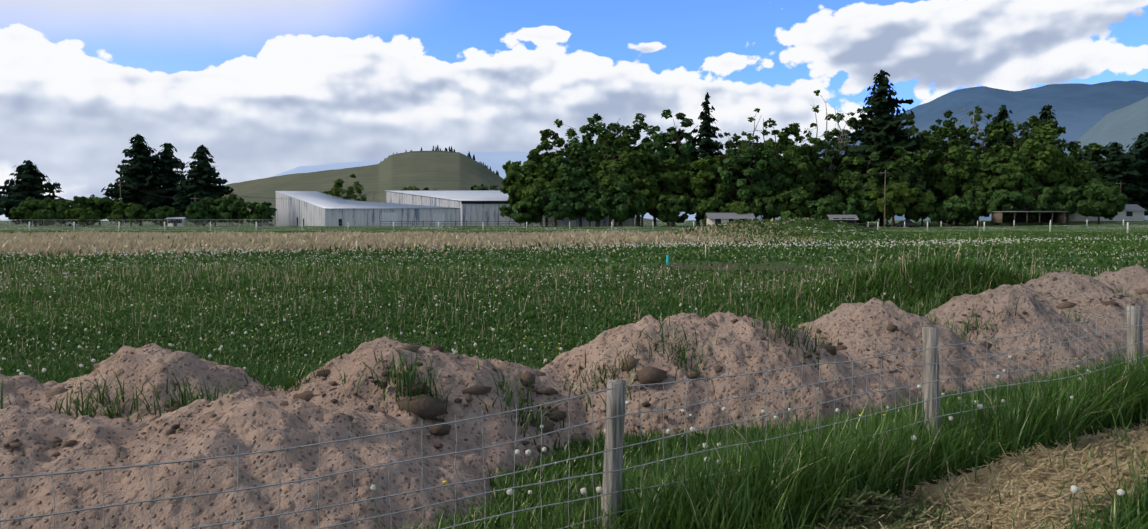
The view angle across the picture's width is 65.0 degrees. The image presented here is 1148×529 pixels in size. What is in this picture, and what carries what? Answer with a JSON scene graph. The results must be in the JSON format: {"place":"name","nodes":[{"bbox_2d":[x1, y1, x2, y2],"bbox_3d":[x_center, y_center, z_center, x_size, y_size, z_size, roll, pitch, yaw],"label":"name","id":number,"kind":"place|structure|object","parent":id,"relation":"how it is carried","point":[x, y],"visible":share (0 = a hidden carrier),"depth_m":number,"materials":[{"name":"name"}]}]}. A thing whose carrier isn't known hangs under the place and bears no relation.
{"place":"outdoors","nodes":[
{"label":"outdoors","id":0,"kind":"place"},
{"bbox_2d":[111,150,661,222],"bbox_3d":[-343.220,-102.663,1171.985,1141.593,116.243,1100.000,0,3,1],"label":"hill","id":1,"kind":"structure","parent":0,"point":[442,170],"depth_m":821.42,"materials":[{"name":"green plant"}]},
{"bbox_2d":[380,145,498,174],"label":"trees","id":2,"kind":"object","parent":1,"relation":"on","point":[452,150],"visible":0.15,"depth_m":1255.65,"materials":[{"name":"green plant"}]},
{"bbox_2d":[272,152,695,219],"bbox_3d":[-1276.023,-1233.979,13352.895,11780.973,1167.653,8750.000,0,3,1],"label":"mountain","id":3,"kind":"structure","parent":0,"point":[495,161],"depth_m":12619.17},
{"bbox_2d":[0,0,1147,220],"bbox_3d":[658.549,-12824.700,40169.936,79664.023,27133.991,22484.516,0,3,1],"label":"sky","id":4,"kind":"structure","parent":0,"point":[244,90],"depth_m":48627.37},
{"bbox_2d":[0,215,1147,528],"bbox_3d":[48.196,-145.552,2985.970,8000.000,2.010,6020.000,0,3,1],"label":"field ground","id":5,"kind":"structure","parent":0,"point":[1024,227],"depth_m":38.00,"materials":[{"name":"green plant"}]},
{"bbox_2d":[9,197,53,225],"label":"tree","id":6,"kind":"object","parent":5,"relation":"on","point":[27,207],"visible":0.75,"depth_m":249.00,"materials":[{"name":"green plant"}]},
{"bbox_2d":[0,160,63,225],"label":"fir tree","id":7,"kind":"object","parent":5,"relation":"on","point":[28,181],"visible":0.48,"depth_m":261.45,"materials":[{"name":"green plant"}]},
{"bbox_2d":[30,210,63,225],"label":"bush","id":8,"kind":"object","parent":5,"relation":"on","point":[42,217],"visible":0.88,"depth_m":238.32,"materials":[{"name":"green plant"}]},
{"bbox_2d":[43,196,91,225],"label":"tree","id":9,"kind":"object","parent":5,"relation":"on","point":[60,206],"visible":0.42,"depth_m":245.27,"materials":[{"name":"green plant"}]},
{"bbox_2d":[65,208,99,226],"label":"bush","id":10,"kind":"object","parent":5,"relation":"on","point":[87,215],"visible":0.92,"depth_m":236.35,"materials":[{"name":"green plant"}]},
{"bbox_2d":[80,194,127,225],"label":"tree","id":11,"kind":"object","parent":5,"relation":"on","point":[102,207],"visible":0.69,"depth_m":251.91,"materials":[{"name":"green plant"}]},
{"bbox_2d":[107,201,147,225],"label":"bush","id":12,"kind":"object","parent":5,"relation":"on","point":[122,211],"visible":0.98,"depth_m":243.56,"materials":[{"name":"green plant"}]},
{"bbox_2d":[101,134,176,225],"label":"fir tree","id":13,"kind":"object","parent":5,"relation":"on","point":[137,171],"visible":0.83,"depth_m":270.00,"materials":[{"name":"green plant"}]},
{"bbox_2d":[0,219,292,226],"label":"chain link fence","id":14,"kind":"object","parent":5,"relation":"on","point":[124,225],"visible":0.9,"depth_m":235.19,"materials":[{"name":"metal"}]},
{"bbox_2d":[145,206,178,225],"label":"bush","id":15,"kind":"object","parent":5,"relation":"on","point":[163,213],"visible":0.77,"depth_m":239.70,"materials":[{"name":"green plant"}]},
{"bbox_2d":[147,143,188,225],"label":"fir tree","id":16,"kind":"object","parent":5,"relation":"on","point":[168,178],"visible":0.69,"depth_m":274.43,"materials":[{"name":"green plant"}]},
{"bbox_2d":[166,215,187,225],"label":"house","id":17,"kind":"structure","parent":5,"relation":"on","point":[183,221],"depth_m":238.18,"materials":[{"name":"paint"}]},
{"bbox_2d":[185,201,214,225],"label":"bush","id":18,"kind":"object","parent":5,"relation":"on","point":[197,211],"visible":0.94,"depth_m":242.38,"materials":[{"name":"green plant"}]},
{"bbox_2d":[172,144,233,225],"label":"fir tree","id":19,"kind":"object","parent":5,"relation":"on","point":[201,183],"visible":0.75,"depth_m":266.49,"materials":[{"name":"green plant"}]},
{"bbox_2d":[201,197,224,225],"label":"tree","id":20,"kind":"object","parent":5,"relation":"on","point":[205,200],"visible":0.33,"depth_m":259.82,"materials":[{"name":"green plant"}]},
{"bbox_2d":[213,193,247,225],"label":"bush","id":21,"kind":"object","parent":5,"relation":"on","point":[231,207],"visible":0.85,"depth_m":248.59,"materials":[{"name":"green plant"}]},
{"bbox_2d":[238,201,276,223],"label":"bush","id":22,"kind":"object","parent":5,"relation":"on","point":[264,210],"visible":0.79,"depth_m":245.02,"materials":[{"name":"green plant"}]},
{"bbox_2d":[322,174,366,200],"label":"tree","id":23,"kind":"object","parent":5,"relation":"on","point":[337,186],"visible":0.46,"depth_m":310.21,"materials":[{"name":"green plant"}]},
{"bbox_2d":[276,191,460,225],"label":"shed","id":24,"kind":"structure","parent":5,"relation":"on","point":[310,208],"depth_m":257.07,"materials":[{"name":"white metal"}]},
{"bbox_2d":[400,185,437,190],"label":"tree","id":25,"kind":"object","parent":5,"relation":"on","point":[411,188],"visible":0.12,"depth_m":340.14,"materials":[{"name":"green plant"}]},
{"bbox_2d":[380,220,552,225],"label":"fence","id":26,"kind":"object","parent":5,"relation":"on","point":[466,221],"visible":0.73,"depth_m":251.34,"materials":[{"name":"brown wood"}]},
{"bbox_2d":[472,184,497,190],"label":"tree","id":27,"kind":"object","parent":5,"relation":"on","point":[480,187],"visible":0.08,"depth_m":344.32,"materials":[{"name":"green plant"}]},
{"bbox_2d":[386,190,633,225],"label":"shed","id":28,"kind":"structure","parent":5,"relation":"on","point":[480,205],"depth_m":275.18,"materials":[{"name":"grey metal"}]},
{"bbox_2d":[499,196,542,226],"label":"bush","id":29,"kind":"object","parent":5,"relation":"on","point":[529,209],"visible":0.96,"depth_m":206.13,"materials":[{"name":"green plant"}]},
{"bbox_2d":[500,149,543,226],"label":"cottonwood tree","id":30,"kind":"object","parent":5,"relation":"on","point":[510,184],"visible":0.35,"depth_m":226.75,"materials":[{"name":"green plant"}]},
{"bbox_2d":[502,150,566,225],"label":"tree","id":31,"kind":"object","parent":5,"relation":"on","point":[506,167],"visible":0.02,"depth_m":271.71,"materials":[{"name":"green plant"}]},
{"bbox_2d":[515,166,579,226],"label":"cottonwood tree","id":32,"kind":"object","parent":5,"relation":"on","point":[541,178],"visible":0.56,"depth_m":210.69,"materials":[{"name":"green plant"}]},
{"bbox_2d":[528,119,580,226],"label":"cottonwood tree","id":33,"kind":"object","parent":5,"relation":"on","point":[546,157],"visible":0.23,"depth_m":236.27,"materials":[{"name":"green plant"}]},
{"bbox_2d":[534,187,577,226],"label":"understory tree","id":34,"kind":"object","parent":5,"relation":"on","point":[559,207],"visible":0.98,"depth_m":202.15,"materials":[{"name":"green plant"}]},
{"bbox_2d":[0,265,1147,528],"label":"dirt piles","id":35,"kind":"object","parent":5,"relation":"on","point":[256,417],"visible":0.81,"depth_m":6.11,"materials":[{"name":"brown soil"}]},
{"bbox_2d":[0,309,1147,528],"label":"wire fence","id":36,"kind":"object","parent":5,"relation":"on","point":[422,427],"visible":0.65,"depth_m":4.22,"materials":[{"name":"grey metal"}]},
{"bbox_2d":[0,235,1147,528],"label":"flowers","id":37,"kind":"object","parent":5,"relation":"on","point":[668,431],"visible":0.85,"depth_m":23.11,"materials":[{"name":"white plant"}]},
{"bbox_2d":[3,269,1147,470],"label":"rocks","id":38,"kind":"object","parent":5,"relation":"on","point":[423,407],"visible":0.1,"depth_m":6.53,"materials":[{"name":"brown stone"}]},
{"bbox_2d":[543,150,608,226],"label":"cottonwood tree","id":39,"kind":"object","parent":5,"relation":"on","point":[576,178],"visible":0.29,"depth_m":211.61,"materials":[{"name":"green plant"}]},
{"bbox_2d":[29,219,1128,232],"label":"field fence","id":40,"kind":"object","parent":5,"relation":"on","point":[868,223],"visible":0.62,"depth_m":142.01,"materials":[{"name":"white paint"}]},
{"bbox_2d":[566,186,608,226],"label":"understory tree","id":41,"kind":"object","parent":5,"relation":"on","point":[583,207],"visible":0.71,"depth_m":203.00,"materials":[{"name":"green plant"}]},
{"bbox_2d":[566,113,628,226],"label":"cottonwood tree","id":42,"kind":"object","parent":5,"relation":"on","point":[588,145],"visible":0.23,"depth_m":231.11,"materials":[{"name":"green plant"}]},
{"bbox_2d":[601,380,625,528],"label":"fence post","id":43,"kind":"object","parent":5,"relation":"on","point":[614,430],"visible":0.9,"depth_m":4.39,"materials":[{"name":"grey wood"}]},
{"bbox_2d":[589,181,646,226],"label":"understory tree","id":44,"kind":"object","parent":5,"relation":"on","point":[620,213],"visible":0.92,"depth_m":200.40,"materials":[{"name":"green plant"}]},
{"bbox_2d":[588,132,650,226],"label":"cottonwood tree","id":45,"kind":"object","parent":5,"relation":"on","point":[621,170],"visible":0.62,"depth_m":210.20,"materials":[{"name":"green plant"}]},
{"bbox_2d":[623,174,660,226],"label":"understory tree","id":46,"kind":"object","parent":5,"relation":"on","point":[651,204],"visible":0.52,"depth_m":205.27,"materials":[{"name":"green plant"}]},
{"bbox_2d":[621,113,663,225],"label":"cottonwood tree","id":47,"kind":"object","parent":5,"relation":"on","point":[634,131],"visible":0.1,"depth_m":242.41,"materials":[{"name":"green plant"}]},
{"bbox_2d":[631,153,688,226],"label":"cottonwood tree","id":48,"kind":"object","parent":5,"relation":"on","point":[665,181],"visible":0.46,"depth_m":212.94,"materials":[{"name":"green plant"}]},
{"bbox_2d":[641,109,697,226],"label":"cottonwood tree","id":49,"kind":"object","parent":5,"relation":"on","point":[686,151],"visible":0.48,"depth_m":226.24,"materials":[{"name":"green plant"}]},
{"bbox_2d":[656,194,694,226],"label":"understory tree","id":50,"kind":"object","parent":5,"relation":"on","point":[672,210],"visible":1,"depth_m":203.07,"materials":[{"name":"green plant"}]},
{"bbox_2d":[687,197,730,224],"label":"understory tree","id":51,"kind":"object","parent":5,"relation":"on","point":[705,205],"visible":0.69,"depth_m":201.22,"materials":[{"name":"green plant"}]},
{"bbox_2d":[688,92,735,225],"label":"fir tree","id":52,"kind":"object","parent":5,"relation":"on","point":[706,143],"visible":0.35,"depth_m":223.05,"materials":[{"name":"green plant"}]},
{"bbox_2d":[676,154,749,204],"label":"cottonwood tree","id":53,"kind":"object","parent":5,"relation":"on","point":[701,176],"visible":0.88,"depth_m":211.63,"materials":[{"name":"green plant"}]},
{"bbox_2d":[704,213,755,224],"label":"house under trees","id":54,"kind":"structure","parent":5,"relation":"on","point":[714,218],"depth_m":195.67,"materials":[{"name":"white metal"}]},
{"bbox_2d":[716,200,753,213],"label":"understory tree","id":55,"kind":"object","parent":5,"relation":"on","point":[737,207],"visible":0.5,"depth_m":199.00,"materials":[{"name":"green plant"}]},
{"bbox_2d":[715,138,755,194],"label":"cottonwood tree","id":56,"kind":"object","parent":5,"relation":"on","point":[735,149],"visible":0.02,"depth_m":235.28,"materials":[{"name":"green plant"}]},
{"bbox_2d":[724,108,769,206],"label":"tree","id":57,"kind":"object","parent":5,"relation":"on","point":[744,143],"visible":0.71,"depth_m":223.73,"materials":[{"name":"green plant"}]},
{"bbox_2d":[713,146,793,219],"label":"cottonwood tree","id":58,"kind":"object","parent":5,"relation":"on","point":[760,179],"visible":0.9,"depth_m":209.40,"materials":[{"name":"green plant"}]},
{"bbox_2d":[740,186,790,219],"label":"understory tree","id":59,"kind":"object","parent":5,"relation":"on","point":[761,204],"visible":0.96,"depth_m":204.98,"materials":[{"name":"green plant"}]},
{"bbox_2d":[751,118,803,219],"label":"cottonwood tree","id":60,"kind":"object","parent":5,"relation":"on","point":[793,129],"visible":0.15,"depth_m":238.06,"materials":[{"name":"green plant"}]},
{"bbox_2d":[763,132,819,199],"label":"cottonwood tree","id":61,"kind":"object","parent":5,"relation":"on","point":[805,176],"visible":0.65,"depth_m":212.70,"materials":[{"name":"green plant"}]},
{"bbox_2d":[773,186,816,218],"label":"understory tree","id":62,"kind":"object","parent":5,"relation":"on","point":[796,202],"visible":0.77,"depth_m":204.19,"materials":[{"name":"green plant"}]},
{"bbox_2d":[783,139,836,200],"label":"cottonwood tree","id":63,"kind":"object","parent":5,"relation":"on","point":[822,188],"visible":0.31,"depth_m":227.38,"materials":[{"name":"green plant"}]},
{"bbox_2d":[805,195,845,219],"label":"understory tree","id":64,"kind":"object","parent":5,"relation":"on","point":[827,205],"visible":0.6,"depth_m":199.93,"materials":[{"name":"green plant"}]},
{"bbox_2d":[801,90,853,198],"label":"sparse birch tree","id":65,"kind":"object","parent":5,"relation":"on","point":[817,155],"visible":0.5,"depth_m":234.81,"materials":[{"name":"green plant"}]},
{"bbox_2d":[825,212,858,226],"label":"farm building","id":66,"kind":"structure","parent":5,"relation":"on","point":[845,217],"depth_m":196.05,"materials":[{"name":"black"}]},
{"bbox_2d":[827,107,857,210],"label":"sparse birch tree","id":67,"kind":"object","parent":5,"relation":"on","point":[836,145],"visible":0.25,"depth_m":239.56,"materials":[{"name":"green plant"}]},
{"bbox_2d":[820,113,867,193],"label":"cottonwood tree","id":68,"kind":"object","parent":5,"relation":"on","point":[837,133],"visible":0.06,"depth_m":239.51,"materials":[{"name":"green plant"}]},
{"bbox_2d":[835,194,881,225],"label":"understory tree","id":69,"kind":"object","parent":5,"relation":"on","point":[865,203],"visible":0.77,"depth_m":200.10,"materials":[{"name":"green plant"}]},
{"bbox_2d":[828,145,914,226],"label":"cottonwood tree","id":70,"kind":"object","parent":5,"relation":"on","point":[848,183],"visible":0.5,"depth_m":210.72,"materials":[{"name":"green plant"}]},
{"bbox_2d":[832,69,934,225],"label":"fir tree","id":71,"kind":"object","parent":5,"relation":"on","point":[881,130],"visible":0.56,"depth_m":215.38,"materials":[{"name":"green plant"}]},
{"bbox_2d":[884,170,885,226],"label":"utility pole","id":72,"kind":"object","parent":5,"relation":"on","point":[884,198],"visible":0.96,"depth_m":197.29,"materials":[{"name":"brown wood"}]},
{"bbox_2d":[866,181,919,226],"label":"understory tree","id":73,"kind":"object","parent":5,"relation":"on","point":[894,205],"visible":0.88,"depth_m":198.74,"materials":[{"name":"green plant"}]},
{"bbox_2d":[861,151,926,226],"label":"cottonwood tree","id":74,"kind":"object","parent":5,"relation":"on","point":[908,156],"visible":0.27,"depth_m":207.24,"materials":[{"name":"green plant"}]},
{"bbox_2d":[895,221,917,226],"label":"car under trees","id":75,"kind":"object","parent":5,"relation":"on","point":[907,223],"visible":1,"depth_m":196.74,"materials":[{"name":"grey paint"}]},
{"bbox_2d":[894,119,939,220],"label":"cottonwood tree","id":76,"kind":"object","parent":5,"relation":"on","point":[912,122],"depth_m":243.36,"materials":[{"name":"green plant"}]},
{"bbox_2d":[902,188,943,226],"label":"understory tree","id":77,"kind":"object","parent":5,"relation":"on","point":[925,206],"visible":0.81,"depth_m":202.70,"materials":[{"name":"green plant"}]},
{"bbox_2d":[922,327,940,446],"bbox_3d":[2.433,1.055,6.109,0.165,1.261,0.125,2,3,33],"label":"fence post","id":78,"kind":"object","parent":5,"relation":"on","point":[929,337],"visible":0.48,"depth_m":6.06,"materials":[{"name":"grey wood"}]},
{"bbox_2d":[915,120,970,223],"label":"cottonwood tree","id":79,"kind":"object","parent":5,"relation":"on","point":[937,132],"visible":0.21,"depth_m":233.36,"materials":[{"name":"green plant"}]},
{"bbox_2d":[920,127,990,224],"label":"cottonwood tree","id":80,"kind":"object","parent":5,"relation":"on","point":[943,189],"visible":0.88,"depth_m":212.36,"materials":[{"name":"green plant"}]},
{"bbox_2d":[929,195,981,225],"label":"understory tree","id":81,"kind":"object","parent":5,"relation":"on","point":[954,207],"visible":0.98,"depth_m":199.56,"materials":[{"name":"green plant"}]},
{"bbox_2d":[935,106,981,222],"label":"tree","id":82,"kind":"object","parent":5,"relation":"on","point":[974,130],"visible":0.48,"depth_m":240.47,"materials":[{"name":"green plant"}]},
{"bbox_2d":[783,412,1147,528],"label":"straw mulch","id":83,"kind":"object","parent":5,"relation":"on","point":[978,505],"visible":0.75,"depth_m":5.13,"materials":[{"name":"beige plant"}]},
{"bbox_2d":[955,183,992,225],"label":"understory tree","id":84,"kind":"object","parent":5,"relation":"on","point":[981,198],"visible":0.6,"depth_m":204.72,"materials":[{"name":"green plant"}]},
{"bbox_2d":[959,111,996,222],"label":"sparse birch tree","id":85,"kind":"object","parent":5,"relation":"on","point":[981,145],"visible":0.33,"depth_m":246.18,"materials":[{"name":"green plant"}]},
{"bbox_2d":[963,106,999,221],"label":"cottonwood tree","id":86,"kind":"object","parent":5,"relation":"on","point":[988,128],"visible":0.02,"depth_m":245.17,"materials":[{"name":"green plant"}]},
{"bbox_2d":[981,105,1018,154],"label":"fir tree","id":87,"kind":"object","parent":5,"relation":"on","point":[1003,114],"visible":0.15,"depth_m":243.44,"materials":[{"name":"green plant"}]},
{"bbox_2d":[966,143,1034,224],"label":"cottonwood tree","id":88,"kind":"object","parent":5,"relation":"on","point":[1004,166],"visible":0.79,"depth_m":206.38,"materials":[{"name":"green plant"}]},
{"bbox_2d":[986,187,1046,224],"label":"understory tree","id":89,"kind":"object","parent":5,"relation":"on","point":[1004,200],"visible":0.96,"depth_m":199.00,"materials":[{"name":"green plant"}]},
{"bbox_2d":[1016,121,1031,209],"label":"fir tree","id":90,"kind":"object","parent":5,"relation":"on","point":[1026,124],"visible":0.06,"depth_m":251.68,"materials":[{"name":"green plant"}]},
{"bbox_2d":[991,211,1067,222],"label":"open shed","id":91,"kind":"structure","parent":5,"relation":"on","point":[1044,216],"depth_m":199.59,"materials":[{"name":"brown wood"}]},
{"bbox_2d":[986,115,1084,187],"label":"cottonwood tree","id":92,"kind":"object","parent":5,"relation":"on","point":[1041,170],"visible":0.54,"depth_m":216.57,"materials":[{"name":"green plant"}]},
{"bbox_2d":[1023,183,1073,223],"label":"understory tree","id":93,"kind":"object","parent":5,"relation":"on","point":[1044,191],"visible":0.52,"depth_m":204.29,"materials":[{"name":"green plant"}]},
{"bbox_2d":[1028,104,1076,181],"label":"fir tree","id":94,"kind":"object","parent":5,"relation":"on","point":[1046,113],"visible":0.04,"depth_m":245.18,"materials":[{"name":"green plant"}]},
{"bbox_2d":[1039,182,1097,223],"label":"understory tree","id":95,"kind":"object","parent":5,"relation":"on","point":[1069,195],"visible":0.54,"depth_m":202.52,"materials":[{"name":"green plant"}]},
{"bbox_2d":[1042,160,1102,193],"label":"cottonwood tree","id":96,"kind":"object","parent":5,"relation":"on","point":[1085,176],"visible":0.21,"depth_m":232.34,"materials":[{"name":"green plant"}]},
{"bbox_2d":[1078,151,1102,175],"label":"fir tree","id":97,"kind":"object","parent":5,"relation":"on","point":[1087,155],"visible":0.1,"depth_m":262.87,"materials":[{"name":"green plant"}]},
{"bbox_2d":[1067,143,1127,178],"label":"tree","id":98,"kind":"object","parent":5,"relation":"on","point":[1093,148],"visible":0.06,"depth_m":265.16,"materials":[{"name":"green plant"}]},
{"bbox_2d":[1081,181,1127,223],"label":"tree","id":99,"kind":"object","parent":5,"relation":"on","point":[1107,200],"visible":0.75,"depth_m":199.95,"materials":[{"name":"green plant"}]},
{"bbox_2d":[1065,204,1146,220],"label":"house","id":100,"kind":"structure","parent":5,"relation":"on","point":[1132,212],"depth_m":224.10,"materials":[{"name":"grey"}]},
{"bbox_2d":[1090,141,1147,213],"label":"fir tree","id":101,"kind":"object","parent":5,"relation":"on","point":[1125,177],"visible":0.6,"depth_m":254.99,"materials":[{"name":"green plant"}]},
{"bbox_2d":[1126,306,1143,378],"bbox_3d":[4.940,0.965,7.922,0.146,1.207,0.145,0,3,1],"label":"fence post","id":102,"kind":"object","parent":5,"relation":"on","point":[1132,335],"visible":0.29,"depth_m":7.86,"materials":[{"name":"grey wood"}]},
{"bbox_2d":[1125,132,1147,215],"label":"fir tree","id":103,"kind":"object","parent":5,"relation":"on","point":[1140,153],"visible":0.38,"depth_m":263.00,"materials":[{"name":"green plant"}]},
{"bbox_2d":[125,172,1120,202],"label":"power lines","id":104,"kind":"object","parent":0,"point":[367,193],"visible":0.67,"depth_m":245.74,"materials":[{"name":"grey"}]},
{"bbox_2d":[757,80,1147,219],"bbox_3d":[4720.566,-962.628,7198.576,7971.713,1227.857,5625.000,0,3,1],"label":"blue mountain","id":105,"kind":"structure","parent":0,"point":[1081,110],"depth_m":6245.84,"materials":[{"name":"blue stone"}]},
{"bbox_2d":[1066,97,1147,219],"bbox_3d":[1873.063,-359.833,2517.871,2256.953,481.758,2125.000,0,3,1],"label":"mountain","id":106,"kind":"structure","parent":0,"point":[1124,126],"depth_m":2155.37,"materials":[{"name":"stone"}]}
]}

